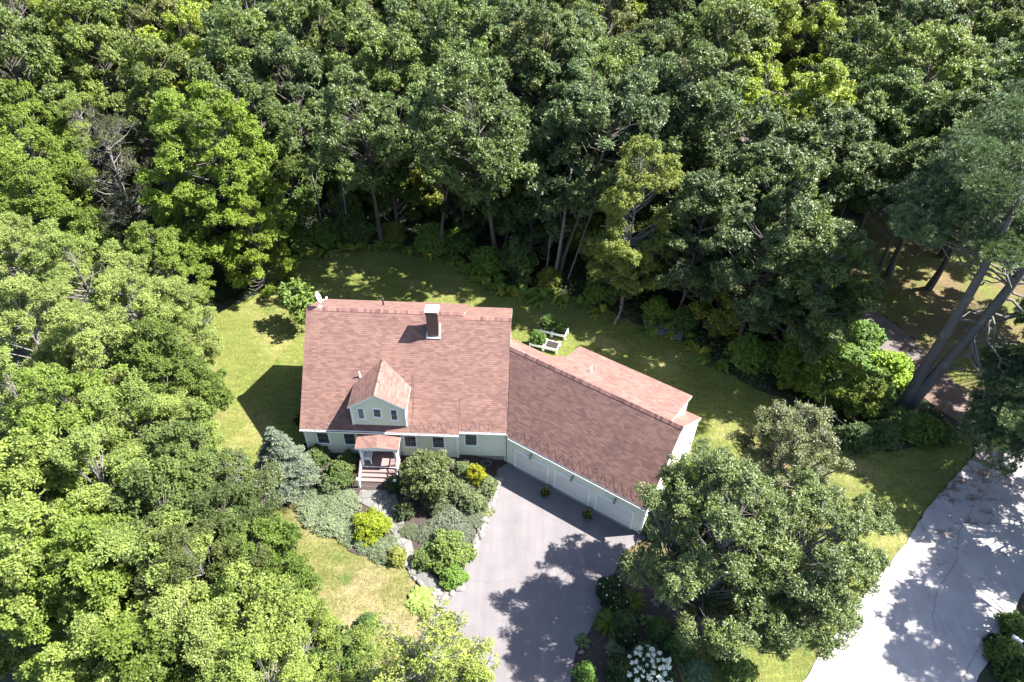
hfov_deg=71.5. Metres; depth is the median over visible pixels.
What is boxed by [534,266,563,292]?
wild shrub
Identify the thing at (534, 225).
young tree
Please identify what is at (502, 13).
oak tree
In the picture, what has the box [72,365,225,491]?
ash tree
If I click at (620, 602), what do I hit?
leafy bush
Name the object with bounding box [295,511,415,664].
fallen leaves
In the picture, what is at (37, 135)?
maple tree
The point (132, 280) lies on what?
ash tree
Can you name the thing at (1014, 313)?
oak tree
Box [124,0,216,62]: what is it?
oak tree
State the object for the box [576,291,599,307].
fern
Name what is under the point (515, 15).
oak tree
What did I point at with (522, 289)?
fern
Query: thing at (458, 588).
boulder
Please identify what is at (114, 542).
ash tree
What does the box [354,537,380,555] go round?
ground cover shrub
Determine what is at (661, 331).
boulder
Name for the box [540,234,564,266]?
dead tree
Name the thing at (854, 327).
forest tree
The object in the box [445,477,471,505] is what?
leafy bush
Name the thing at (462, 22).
oak tree
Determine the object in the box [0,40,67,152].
maple tree
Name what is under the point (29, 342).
ash tree
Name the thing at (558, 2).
oak tree
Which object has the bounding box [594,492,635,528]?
garage door
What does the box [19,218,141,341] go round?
ash tree
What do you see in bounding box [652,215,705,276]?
young tree
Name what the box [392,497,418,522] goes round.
leafy bush
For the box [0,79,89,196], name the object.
maple tree
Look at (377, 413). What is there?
window
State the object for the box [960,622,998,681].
road crack
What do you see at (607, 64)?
oak tree
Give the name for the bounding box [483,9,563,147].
oak tree
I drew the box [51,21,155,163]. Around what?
oak tree
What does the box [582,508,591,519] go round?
round shrub
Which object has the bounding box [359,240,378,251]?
fern
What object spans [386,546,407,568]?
leafy bush
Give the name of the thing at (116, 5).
oak tree
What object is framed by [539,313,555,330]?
vegetable plant
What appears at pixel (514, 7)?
oak tree
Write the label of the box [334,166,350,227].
dead tree
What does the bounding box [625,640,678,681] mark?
hydrangea
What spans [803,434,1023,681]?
road
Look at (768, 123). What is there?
oak tree
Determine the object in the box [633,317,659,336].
fern
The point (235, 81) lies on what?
oak tree
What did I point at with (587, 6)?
oak tree
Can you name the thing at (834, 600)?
pear tree
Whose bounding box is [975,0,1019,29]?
oak tree
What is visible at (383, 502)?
path
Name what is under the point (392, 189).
forest tree
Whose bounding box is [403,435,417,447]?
window
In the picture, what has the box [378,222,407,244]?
wild shrub
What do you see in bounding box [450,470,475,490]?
ground cover shrub
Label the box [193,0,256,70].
oak tree
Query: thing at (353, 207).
young tree
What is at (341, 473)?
wild shrub
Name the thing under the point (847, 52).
oak tree
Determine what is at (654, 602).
hosta
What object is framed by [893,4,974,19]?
oak tree
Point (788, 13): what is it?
oak tree
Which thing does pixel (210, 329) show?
ash tree
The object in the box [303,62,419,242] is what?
oak tree
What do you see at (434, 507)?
leafy bush
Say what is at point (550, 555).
driveway
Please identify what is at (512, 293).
fern
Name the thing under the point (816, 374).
wild shrub
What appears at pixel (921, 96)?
oak tree
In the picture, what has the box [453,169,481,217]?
young tree
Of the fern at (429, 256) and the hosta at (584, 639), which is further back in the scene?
the fern at (429, 256)
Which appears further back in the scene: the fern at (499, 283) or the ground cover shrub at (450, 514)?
the fern at (499, 283)
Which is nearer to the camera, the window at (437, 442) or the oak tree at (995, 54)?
the window at (437, 442)
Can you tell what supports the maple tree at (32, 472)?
on the ground at (986, 674)
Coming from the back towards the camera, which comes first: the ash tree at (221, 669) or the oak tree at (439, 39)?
the oak tree at (439, 39)
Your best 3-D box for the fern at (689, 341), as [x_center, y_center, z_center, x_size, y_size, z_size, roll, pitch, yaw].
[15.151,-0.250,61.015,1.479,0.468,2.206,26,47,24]
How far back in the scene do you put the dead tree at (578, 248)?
64.27 m
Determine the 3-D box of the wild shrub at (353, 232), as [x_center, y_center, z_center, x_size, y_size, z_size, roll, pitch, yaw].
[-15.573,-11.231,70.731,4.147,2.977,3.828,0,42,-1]
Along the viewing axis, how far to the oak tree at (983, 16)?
85.49 m
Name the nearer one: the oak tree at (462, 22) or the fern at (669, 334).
the fern at (669, 334)
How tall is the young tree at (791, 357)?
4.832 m
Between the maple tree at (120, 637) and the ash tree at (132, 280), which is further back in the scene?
the ash tree at (132, 280)
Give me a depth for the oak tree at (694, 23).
77.72 m
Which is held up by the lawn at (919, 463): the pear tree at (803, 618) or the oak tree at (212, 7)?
the pear tree at (803, 618)
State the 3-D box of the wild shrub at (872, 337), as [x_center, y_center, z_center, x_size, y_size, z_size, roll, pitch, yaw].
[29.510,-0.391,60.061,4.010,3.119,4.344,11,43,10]
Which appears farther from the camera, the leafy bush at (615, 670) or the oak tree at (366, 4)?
the oak tree at (366, 4)
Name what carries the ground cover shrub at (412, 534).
on the garden bed at (424, 517)
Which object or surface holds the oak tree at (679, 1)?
on the ground at (986, 674)
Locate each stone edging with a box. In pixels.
[403,548,436,596]
[471,474,503,548]
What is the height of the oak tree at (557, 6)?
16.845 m
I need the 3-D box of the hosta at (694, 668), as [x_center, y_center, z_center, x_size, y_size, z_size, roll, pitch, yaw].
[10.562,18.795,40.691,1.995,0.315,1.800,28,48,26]
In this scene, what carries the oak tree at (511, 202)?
on the ground at (986, 674)
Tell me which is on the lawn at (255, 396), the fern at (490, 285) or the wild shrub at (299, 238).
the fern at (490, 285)
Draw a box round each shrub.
[261,269,280,285]
[280,225,314,254]
[293,410,300,426]
[294,497,327,528]
[300,487,328,510]
[310,504,349,538]
[311,220,341,246]
[315,490,362,527]
[324,459,355,489]
[333,487,359,512]
[337,213,376,244]
[337,519,361,549]
[352,507,393,548]
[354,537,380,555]
[356,611,379,633]
[368,534,399,566]
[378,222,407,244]
[397,448,460,505]
[398,521,419,540]
[413,221,446,256]
[416,519,435,543]
[428,501,472,536]
[443,226,478,256]
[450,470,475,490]
[456,523,475,543]
[461,510,488,532]
[464,463,486,485]
[467,245,502,277]
[472,505,495,518]
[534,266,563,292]
[540,486,550,496]
[571,660,597,681]
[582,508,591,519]
[583,276,608,303]
[640,295,673,321]
[668,305,700,335]
[677,457,699,485]
[723,331,769,375]
[758,340,783,373]
[769,342,817,378]
[790,355,838,401]
[801,362,843,395]
[827,343,872,365]
[830,393,849,410]
[834,421,878,456]
[848,193,878,214]
[850,319,887,356]
[862,399,891,419]
[863,363,895,400]
[866,349,914,392]
[867,418,904,451]
[868,403,908,440]
[876,365,898,403]
[893,409,928,446]
[910,410,945,450]
[991,655,1023,681]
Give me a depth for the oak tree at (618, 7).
82.28 m
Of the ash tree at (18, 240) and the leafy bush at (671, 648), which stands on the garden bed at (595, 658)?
the leafy bush at (671, 648)
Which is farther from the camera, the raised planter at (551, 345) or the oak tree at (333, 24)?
the oak tree at (333, 24)
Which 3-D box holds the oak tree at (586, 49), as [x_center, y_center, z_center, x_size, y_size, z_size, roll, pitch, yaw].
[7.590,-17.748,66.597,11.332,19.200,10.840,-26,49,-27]
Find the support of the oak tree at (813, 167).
on the ground at (986, 674)
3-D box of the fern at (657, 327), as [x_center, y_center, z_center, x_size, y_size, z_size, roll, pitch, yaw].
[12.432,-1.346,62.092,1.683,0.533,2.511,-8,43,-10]
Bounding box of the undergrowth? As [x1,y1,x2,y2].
[19,155,858,445]
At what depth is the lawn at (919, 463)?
50.41 m
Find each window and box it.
[315,432,330,444]
[342,433,355,445]
[356,407,365,419]
[372,408,382,417]
[389,409,398,420]
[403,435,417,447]
[431,437,445,448]
[464,434,477,446]
[676,438,684,457]
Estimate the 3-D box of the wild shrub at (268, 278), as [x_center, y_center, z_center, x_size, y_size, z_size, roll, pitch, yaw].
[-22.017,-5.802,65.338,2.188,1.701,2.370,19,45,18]
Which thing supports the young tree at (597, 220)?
on the ground at (986, 674)
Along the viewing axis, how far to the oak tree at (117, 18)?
82.52 m
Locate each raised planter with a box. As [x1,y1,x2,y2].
[529,338,546,350]
[540,327,553,336]
[543,339,560,353]
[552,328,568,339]
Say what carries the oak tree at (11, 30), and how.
on the ground at (986, 674)
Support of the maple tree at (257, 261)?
on the ground at (986, 674)
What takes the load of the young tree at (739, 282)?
on the ground at (986, 674)
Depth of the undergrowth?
66.49 m
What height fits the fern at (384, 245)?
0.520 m
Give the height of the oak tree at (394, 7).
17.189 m
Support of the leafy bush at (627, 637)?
on the garden bed at (595, 658)
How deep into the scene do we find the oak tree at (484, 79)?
61.98 m
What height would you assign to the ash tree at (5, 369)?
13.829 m
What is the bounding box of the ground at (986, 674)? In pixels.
[0,0,1023,681]
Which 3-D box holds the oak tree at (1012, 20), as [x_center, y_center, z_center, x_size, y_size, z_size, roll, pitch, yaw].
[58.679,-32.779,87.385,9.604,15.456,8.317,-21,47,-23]
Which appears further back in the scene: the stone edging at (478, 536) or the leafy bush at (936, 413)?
the leafy bush at (936, 413)
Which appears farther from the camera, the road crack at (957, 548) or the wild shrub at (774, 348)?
the wild shrub at (774, 348)
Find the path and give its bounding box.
[358,490,451,608]
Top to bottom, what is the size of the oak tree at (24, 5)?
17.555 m
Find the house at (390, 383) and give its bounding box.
[299,292,700,533]
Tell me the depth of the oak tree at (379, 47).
67.79 m
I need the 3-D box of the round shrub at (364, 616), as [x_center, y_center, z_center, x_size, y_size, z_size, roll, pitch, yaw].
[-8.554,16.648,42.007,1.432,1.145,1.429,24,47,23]
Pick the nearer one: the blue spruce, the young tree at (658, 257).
the blue spruce
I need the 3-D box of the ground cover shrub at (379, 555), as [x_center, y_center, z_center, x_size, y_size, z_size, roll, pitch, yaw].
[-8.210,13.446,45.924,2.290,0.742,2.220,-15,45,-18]
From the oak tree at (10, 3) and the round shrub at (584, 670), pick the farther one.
the oak tree at (10, 3)
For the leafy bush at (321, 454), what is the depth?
50.07 m
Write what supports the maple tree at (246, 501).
on the lawn at (312, 543)
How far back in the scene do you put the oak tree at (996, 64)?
67.34 m
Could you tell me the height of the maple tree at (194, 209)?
17.936 m
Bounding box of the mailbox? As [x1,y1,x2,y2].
[1011,635,1022,643]
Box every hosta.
[404,584,434,615]
[574,633,590,649]
[604,637,627,655]
[638,614,651,625]
[650,597,661,608]
[679,653,714,681]
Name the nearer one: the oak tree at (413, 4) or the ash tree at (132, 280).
the ash tree at (132, 280)
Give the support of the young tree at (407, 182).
on the ground at (986, 674)
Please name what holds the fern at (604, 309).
on the lawn at (255, 396)
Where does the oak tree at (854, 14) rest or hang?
on the ground at (986, 674)
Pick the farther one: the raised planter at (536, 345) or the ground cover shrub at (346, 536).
the raised planter at (536, 345)
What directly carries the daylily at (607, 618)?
on the garden bed at (595, 658)
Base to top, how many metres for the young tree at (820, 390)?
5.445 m
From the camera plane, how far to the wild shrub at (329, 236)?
69.81 m
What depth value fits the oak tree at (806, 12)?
91.82 m
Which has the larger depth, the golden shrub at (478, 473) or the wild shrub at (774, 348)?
the wild shrub at (774, 348)
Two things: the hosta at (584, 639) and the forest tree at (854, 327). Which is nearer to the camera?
the hosta at (584, 639)
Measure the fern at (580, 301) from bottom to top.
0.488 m
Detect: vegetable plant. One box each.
[528,329,540,343]
[536,332,546,344]
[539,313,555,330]
[554,319,567,332]
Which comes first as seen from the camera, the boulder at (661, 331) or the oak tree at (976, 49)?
the boulder at (661, 331)
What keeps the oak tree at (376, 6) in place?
on the ground at (986, 674)
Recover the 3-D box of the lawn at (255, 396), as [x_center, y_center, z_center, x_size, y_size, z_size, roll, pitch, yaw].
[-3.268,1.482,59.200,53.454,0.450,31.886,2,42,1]
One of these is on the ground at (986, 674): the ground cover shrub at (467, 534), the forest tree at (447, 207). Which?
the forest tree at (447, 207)
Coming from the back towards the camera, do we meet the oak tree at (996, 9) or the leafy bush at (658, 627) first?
the oak tree at (996, 9)
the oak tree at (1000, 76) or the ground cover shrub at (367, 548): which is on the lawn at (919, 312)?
the oak tree at (1000, 76)
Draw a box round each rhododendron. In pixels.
[410,544,434,572]
[425,528,478,573]
[439,563,470,591]
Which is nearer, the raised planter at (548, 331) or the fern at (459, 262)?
the raised planter at (548, 331)
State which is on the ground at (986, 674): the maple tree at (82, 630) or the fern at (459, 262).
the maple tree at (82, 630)
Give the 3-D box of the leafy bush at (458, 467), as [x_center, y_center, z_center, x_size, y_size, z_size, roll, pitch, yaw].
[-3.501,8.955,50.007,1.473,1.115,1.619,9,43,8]
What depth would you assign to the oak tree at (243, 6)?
87.74 m
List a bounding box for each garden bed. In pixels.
[296,443,503,583]
[570,552,722,681]
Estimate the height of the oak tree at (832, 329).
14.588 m
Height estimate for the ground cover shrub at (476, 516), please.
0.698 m
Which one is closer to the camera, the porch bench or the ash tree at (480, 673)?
the ash tree at (480, 673)
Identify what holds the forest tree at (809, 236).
on the ground at (986, 674)
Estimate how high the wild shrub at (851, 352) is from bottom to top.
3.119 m
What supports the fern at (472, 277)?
on the lawn at (255, 396)
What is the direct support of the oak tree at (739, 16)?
on the ground at (986, 674)
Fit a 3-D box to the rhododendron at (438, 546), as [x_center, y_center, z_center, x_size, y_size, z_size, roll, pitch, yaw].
[-4.132,13.311,45.239,3.319,2.061,3.229,26,48,25]
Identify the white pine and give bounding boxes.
[883,78,1023,476]
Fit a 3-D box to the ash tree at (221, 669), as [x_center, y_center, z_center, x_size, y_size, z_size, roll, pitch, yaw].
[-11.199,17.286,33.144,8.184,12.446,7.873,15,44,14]
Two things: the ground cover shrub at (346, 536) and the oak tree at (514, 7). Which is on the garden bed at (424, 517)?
the ground cover shrub at (346, 536)
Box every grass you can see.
[199,249,806,459]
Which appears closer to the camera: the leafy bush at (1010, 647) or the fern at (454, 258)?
the leafy bush at (1010, 647)
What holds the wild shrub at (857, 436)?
on the ground at (986, 674)
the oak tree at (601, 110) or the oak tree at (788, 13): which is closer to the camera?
the oak tree at (601, 110)
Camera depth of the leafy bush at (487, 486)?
49.06 m
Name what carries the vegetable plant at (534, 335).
in the raised planter at (536, 345)
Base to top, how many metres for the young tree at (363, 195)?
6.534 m
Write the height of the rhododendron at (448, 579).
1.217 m
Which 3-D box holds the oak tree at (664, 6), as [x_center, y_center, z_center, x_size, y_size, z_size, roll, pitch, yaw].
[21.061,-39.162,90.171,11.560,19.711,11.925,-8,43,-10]
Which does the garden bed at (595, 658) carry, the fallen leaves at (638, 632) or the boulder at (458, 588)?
the fallen leaves at (638, 632)
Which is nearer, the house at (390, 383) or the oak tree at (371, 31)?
the house at (390, 383)
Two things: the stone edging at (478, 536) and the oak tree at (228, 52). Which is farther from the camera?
the oak tree at (228, 52)
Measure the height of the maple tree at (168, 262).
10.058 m
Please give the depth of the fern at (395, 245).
69.81 m
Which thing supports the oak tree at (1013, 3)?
on the ground at (986, 674)
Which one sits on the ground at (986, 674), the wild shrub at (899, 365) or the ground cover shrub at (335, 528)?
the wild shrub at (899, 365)
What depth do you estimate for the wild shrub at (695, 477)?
48.89 m
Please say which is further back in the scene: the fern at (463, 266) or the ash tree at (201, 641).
the fern at (463, 266)
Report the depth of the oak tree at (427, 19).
75.93 m
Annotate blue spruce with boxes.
[251,426,323,507]
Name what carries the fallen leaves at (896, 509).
on the lawn at (919, 463)
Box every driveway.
[427,463,646,681]
[861,310,980,428]
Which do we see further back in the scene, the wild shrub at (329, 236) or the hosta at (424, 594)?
the wild shrub at (329, 236)
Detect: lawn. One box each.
[158,243,824,505]
[270,501,434,668]
[625,464,792,612]
[677,430,972,681]
[828,207,1023,399]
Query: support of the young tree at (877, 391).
on the ground at (986, 674)
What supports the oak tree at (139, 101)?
on the ground at (986, 674)
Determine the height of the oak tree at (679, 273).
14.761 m
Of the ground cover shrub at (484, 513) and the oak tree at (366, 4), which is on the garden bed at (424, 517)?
the ground cover shrub at (484, 513)
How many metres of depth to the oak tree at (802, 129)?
57.75 m
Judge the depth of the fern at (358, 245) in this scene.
69.79 m
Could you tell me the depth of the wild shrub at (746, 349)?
57.85 m
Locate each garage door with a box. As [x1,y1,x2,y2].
[514,448,548,483]
[553,470,591,505]
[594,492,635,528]
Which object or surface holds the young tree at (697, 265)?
on the ground at (986, 674)
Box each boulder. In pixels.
[455,585,464,591]
[647,324,665,335]
[664,328,682,340]
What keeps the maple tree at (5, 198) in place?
on the ground at (986, 674)
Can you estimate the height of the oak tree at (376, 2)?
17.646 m
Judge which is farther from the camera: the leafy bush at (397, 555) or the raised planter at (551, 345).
the raised planter at (551, 345)
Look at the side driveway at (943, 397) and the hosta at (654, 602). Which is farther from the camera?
the side driveway at (943, 397)
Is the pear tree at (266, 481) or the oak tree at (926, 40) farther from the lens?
the oak tree at (926, 40)
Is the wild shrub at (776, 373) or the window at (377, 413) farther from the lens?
the wild shrub at (776, 373)
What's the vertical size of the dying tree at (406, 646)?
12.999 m
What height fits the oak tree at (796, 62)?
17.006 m
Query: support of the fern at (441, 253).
on the lawn at (255, 396)
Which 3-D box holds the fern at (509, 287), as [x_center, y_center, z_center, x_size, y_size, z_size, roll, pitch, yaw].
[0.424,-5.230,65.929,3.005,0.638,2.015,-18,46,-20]
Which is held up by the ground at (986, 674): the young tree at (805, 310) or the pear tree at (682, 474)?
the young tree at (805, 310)
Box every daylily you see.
[589,607,619,641]
[624,586,646,614]
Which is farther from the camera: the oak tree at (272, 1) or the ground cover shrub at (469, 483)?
the oak tree at (272, 1)
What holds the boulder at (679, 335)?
on the ground at (986, 674)
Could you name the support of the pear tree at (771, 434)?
on the lawn at (645, 540)
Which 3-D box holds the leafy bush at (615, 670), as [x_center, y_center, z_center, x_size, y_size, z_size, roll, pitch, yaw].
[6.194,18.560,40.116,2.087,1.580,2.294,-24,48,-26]
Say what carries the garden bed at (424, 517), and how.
on the ground at (986, 674)
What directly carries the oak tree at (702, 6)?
on the ground at (986, 674)
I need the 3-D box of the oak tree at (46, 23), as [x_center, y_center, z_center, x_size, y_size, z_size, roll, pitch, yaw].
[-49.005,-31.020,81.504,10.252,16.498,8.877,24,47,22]
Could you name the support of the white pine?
on the ground at (986, 674)
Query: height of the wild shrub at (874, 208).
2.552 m
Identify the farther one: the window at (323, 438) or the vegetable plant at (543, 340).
the vegetable plant at (543, 340)
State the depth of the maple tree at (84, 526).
33.18 m
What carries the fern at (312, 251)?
on the lawn at (255, 396)
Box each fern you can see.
[291,251,311,260]
[305,246,319,256]
[315,241,336,260]
[330,241,348,254]
[338,242,364,256]
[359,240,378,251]
[373,239,389,252]
[387,241,417,256]
[402,245,418,255]
[415,249,440,261]
[422,248,448,260]
[440,255,463,266]
[453,264,476,281]
[454,259,468,274]
[465,275,482,283]
[468,272,497,284]
[480,279,495,293]
[482,273,507,290]
[496,288,519,296]
[503,278,530,291]
[511,282,541,304]
[526,286,557,308]
[543,286,567,306]
[554,293,573,309]
[570,294,589,310]
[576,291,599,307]
[586,303,614,319]
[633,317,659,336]
[644,317,662,334]
[653,321,675,341]
[675,332,695,346]
[684,342,714,355]
[694,354,733,373]
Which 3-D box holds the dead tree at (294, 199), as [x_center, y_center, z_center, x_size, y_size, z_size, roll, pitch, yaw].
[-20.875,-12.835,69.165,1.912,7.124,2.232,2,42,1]
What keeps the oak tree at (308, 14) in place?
on the ground at (986, 674)
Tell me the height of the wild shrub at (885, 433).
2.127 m
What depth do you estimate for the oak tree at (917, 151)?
56.35 m
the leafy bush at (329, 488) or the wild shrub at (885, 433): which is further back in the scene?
the wild shrub at (885, 433)
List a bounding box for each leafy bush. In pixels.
[274,279,291,295]
[306,443,333,467]
[317,473,341,495]
[337,449,359,471]
[384,474,404,494]
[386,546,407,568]
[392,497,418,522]
[421,496,449,516]
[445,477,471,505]
[452,460,468,477]
[458,488,487,517]
[476,474,498,498]
[595,574,625,606]
[603,652,633,681]
[608,593,631,613]
[611,607,638,631]
[615,626,639,649]
[638,516,676,547]
[644,614,674,647]
[659,628,693,663]
[707,628,731,664]
[718,654,759,681]
[922,406,947,422]
[937,421,960,448]
[981,633,1023,669]
[982,632,1004,652]
[994,610,1023,643]
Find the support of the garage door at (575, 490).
in the house at (390, 383)
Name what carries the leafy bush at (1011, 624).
on the ground at (986, 674)
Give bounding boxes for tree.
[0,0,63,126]
[0,1,32,97]
[0,3,83,130]
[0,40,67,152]
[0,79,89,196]
[0,103,102,228]
[0,140,118,274]
[0,192,18,255]
[0,210,94,351]
[0,271,114,429]
[0,342,93,494]
[0,426,119,615]
[0,487,93,681]
[0,496,177,681]
[2,9,30,61]
[4,0,67,17]
[4,362,154,503]
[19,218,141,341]
[23,298,171,454]
[24,0,127,107]
[26,0,108,44]
[28,0,133,67]
[33,0,133,147]
[36,585,199,681]
[39,419,190,542]
[50,91,147,194]
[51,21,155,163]
[59,510,229,681]
[66,101,156,229]
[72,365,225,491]
[79,249,223,383]
[88,311,235,440]
[89,0,187,88]
[94,609,210,681]
[96,453,263,598]
[106,31,197,180]
[118,220,216,313]
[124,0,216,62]
[126,0,229,84]
[128,419,254,521]
[129,515,295,635]
[129,575,304,681]
[133,79,298,269]
[134,0,241,127]
[144,276,223,368]
[174,444,286,548]
[178,465,301,573]
[183,557,348,681]
[185,54,300,215]
[188,0,318,178]
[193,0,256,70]
[193,0,310,136]
[195,621,344,681]
[206,510,325,615]
[213,190,298,297]
[231,0,347,151]
[237,83,320,228]
[238,31,349,168]
[241,0,300,45]
[248,0,345,81]
[256,590,381,681]
[271,0,367,111]
[274,168,321,217]
[280,145,339,204]
[285,177,306,227]
[301,623,380,681]
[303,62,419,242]
[306,152,325,220]
[319,0,426,168]
[320,189,365,237]
[324,0,383,81]
[326,159,372,202]
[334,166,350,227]
[342,0,437,114]
[343,598,500,681]
[347,0,380,47]
[347,0,387,22]
[347,28,428,189]
[359,90,422,223]
[359,165,408,208]
[371,0,422,23]
[387,2,475,143]
[389,611,496,681]
[390,0,466,78]
[394,36,509,250]
[397,51,538,247]
[398,0,511,127]
[404,166,443,217]
[429,0,513,47]
[435,110,496,241]
[436,0,512,87]
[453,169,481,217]
[459,101,552,249]
[463,0,535,88]
[474,185,517,236]
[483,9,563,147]
[487,0,606,143]
[495,1,548,21]
[498,234,538,282]
[504,0,562,108]
[507,139,555,257]
[518,80,619,263]
[521,214,559,243]
[523,39,652,199]
[530,8,620,142]
[536,0,589,31]
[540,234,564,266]
[545,66,666,274]
[545,204,599,253]
[549,0,622,63]
[552,35,644,165]
[553,0,654,65]
[554,164,571,270]
[566,214,591,283]
[567,0,647,36]
[579,134,683,308]
[580,202,629,260]
[588,54,688,211]
[592,264,634,304]
[609,448,821,661]
[612,17,690,110]
[612,204,677,278]
[613,306,622,324]
[628,39,752,201]
[631,51,744,201]
[634,0,682,60]
[634,171,693,278]
[638,0,714,57]
[647,168,750,308]
[649,0,716,69]
[652,0,701,61]
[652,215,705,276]
[653,435,796,591]
[654,90,789,263]
[659,56,711,198]
[671,0,777,110]
[676,0,778,136]
[686,284,747,339]
[689,0,735,42]
[691,216,711,287]
[695,136,825,298]
[706,184,842,336]
[711,146,858,297]
[717,0,802,67]
[718,37,820,171]
[723,228,767,296]
[724,396,856,522]
[726,464,902,661]
[743,96,876,225]
[747,56,869,174]
[761,218,888,363]
[762,209,817,313]
[769,0,846,92]
[771,0,854,89]
[776,344,828,391]
[781,537,849,632]
[782,105,894,207]
[790,12,923,153]
[792,281,835,317]
[797,218,862,299]
[802,351,868,408]
[803,0,894,73]
[808,258,870,360]
[811,0,898,33]
[813,64,934,233]
[838,367,892,418]
[840,19,988,214]
[843,125,971,308]
[849,0,969,82]
[849,78,956,255]
[867,0,953,43]
[873,77,1002,278]
[885,33,986,181]
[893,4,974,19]
[898,0,977,66]
[925,92,1023,289]
[932,0,1003,61]
[938,37,1019,91]
[938,52,1023,257]
[938,53,1017,117]
[946,47,1012,90]
[954,0,1023,56]
[968,26,1023,63]
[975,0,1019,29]
[976,6,1023,58]
[999,255,1023,314]
[1013,316,1023,339]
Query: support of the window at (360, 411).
in the house at (390, 383)
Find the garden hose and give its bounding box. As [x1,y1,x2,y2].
[481,456,501,466]
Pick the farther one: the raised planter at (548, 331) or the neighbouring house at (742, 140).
the neighbouring house at (742, 140)
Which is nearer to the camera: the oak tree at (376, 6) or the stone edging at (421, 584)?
the stone edging at (421, 584)
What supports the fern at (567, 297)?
on the lawn at (255, 396)
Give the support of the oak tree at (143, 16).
on the ground at (986, 674)
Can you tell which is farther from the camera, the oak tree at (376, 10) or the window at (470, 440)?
the oak tree at (376, 10)
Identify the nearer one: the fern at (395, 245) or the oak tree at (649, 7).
the fern at (395, 245)
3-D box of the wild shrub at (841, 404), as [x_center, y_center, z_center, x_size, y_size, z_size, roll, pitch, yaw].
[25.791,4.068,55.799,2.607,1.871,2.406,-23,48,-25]
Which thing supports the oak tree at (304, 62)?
on the ground at (986, 674)
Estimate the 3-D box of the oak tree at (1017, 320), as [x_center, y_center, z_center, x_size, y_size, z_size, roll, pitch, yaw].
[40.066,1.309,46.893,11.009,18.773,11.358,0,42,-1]
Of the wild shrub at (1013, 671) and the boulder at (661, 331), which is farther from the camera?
the boulder at (661, 331)
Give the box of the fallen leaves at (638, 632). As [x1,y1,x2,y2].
[573,551,720,681]
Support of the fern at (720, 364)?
on the lawn at (255, 396)
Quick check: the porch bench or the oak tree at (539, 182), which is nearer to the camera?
the porch bench
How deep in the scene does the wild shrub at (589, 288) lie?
64.26 m
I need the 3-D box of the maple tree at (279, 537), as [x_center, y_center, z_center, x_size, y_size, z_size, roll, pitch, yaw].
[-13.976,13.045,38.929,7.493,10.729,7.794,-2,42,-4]
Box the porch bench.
[362,451,374,463]
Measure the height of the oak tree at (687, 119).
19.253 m
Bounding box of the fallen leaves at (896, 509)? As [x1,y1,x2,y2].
[752,440,966,680]
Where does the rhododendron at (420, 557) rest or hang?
on the garden bed at (424, 517)
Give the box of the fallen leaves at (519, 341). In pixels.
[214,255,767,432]
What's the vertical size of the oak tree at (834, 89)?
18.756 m
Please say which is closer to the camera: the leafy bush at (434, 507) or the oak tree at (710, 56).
the leafy bush at (434, 507)
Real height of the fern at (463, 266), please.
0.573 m
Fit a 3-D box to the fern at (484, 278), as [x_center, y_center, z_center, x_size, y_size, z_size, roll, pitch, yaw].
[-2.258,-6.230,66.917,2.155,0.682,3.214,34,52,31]
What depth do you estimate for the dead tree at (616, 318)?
62.02 m
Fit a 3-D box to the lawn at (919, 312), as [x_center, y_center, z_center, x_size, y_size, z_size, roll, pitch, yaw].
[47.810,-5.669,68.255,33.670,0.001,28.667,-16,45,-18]
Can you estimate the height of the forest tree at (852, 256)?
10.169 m
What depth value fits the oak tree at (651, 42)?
73.13 m
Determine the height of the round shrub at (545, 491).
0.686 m
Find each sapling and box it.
[275,277,314,323]
[286,295,312,325]
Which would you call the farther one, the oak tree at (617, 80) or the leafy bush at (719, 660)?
the oak tree at (617, 80)
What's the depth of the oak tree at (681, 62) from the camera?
68.84 m
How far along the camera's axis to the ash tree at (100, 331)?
44.95 m
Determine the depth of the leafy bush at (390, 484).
48.93 m
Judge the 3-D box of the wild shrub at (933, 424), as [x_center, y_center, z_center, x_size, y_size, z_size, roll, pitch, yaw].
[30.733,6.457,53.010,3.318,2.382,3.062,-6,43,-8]
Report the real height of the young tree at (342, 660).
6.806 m
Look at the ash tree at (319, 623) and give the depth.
35.67 m
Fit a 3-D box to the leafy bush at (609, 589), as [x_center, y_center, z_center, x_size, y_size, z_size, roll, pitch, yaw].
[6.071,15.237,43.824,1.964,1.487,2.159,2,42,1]
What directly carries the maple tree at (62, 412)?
on the ground at (986, 674)
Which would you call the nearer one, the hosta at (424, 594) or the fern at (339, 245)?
the hosta at (424, 594)
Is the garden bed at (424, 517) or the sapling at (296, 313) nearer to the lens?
the garden bed at (424, 517)
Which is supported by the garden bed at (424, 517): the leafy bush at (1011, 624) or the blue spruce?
the blue spruce
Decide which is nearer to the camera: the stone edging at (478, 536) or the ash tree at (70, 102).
the stone edging at (478, 536)
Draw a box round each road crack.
[932,474,984,633]
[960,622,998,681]
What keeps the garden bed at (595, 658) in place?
on the ground at (986, 674)
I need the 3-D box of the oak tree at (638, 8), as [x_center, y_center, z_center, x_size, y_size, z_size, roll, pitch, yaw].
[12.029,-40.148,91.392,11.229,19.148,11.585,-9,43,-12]

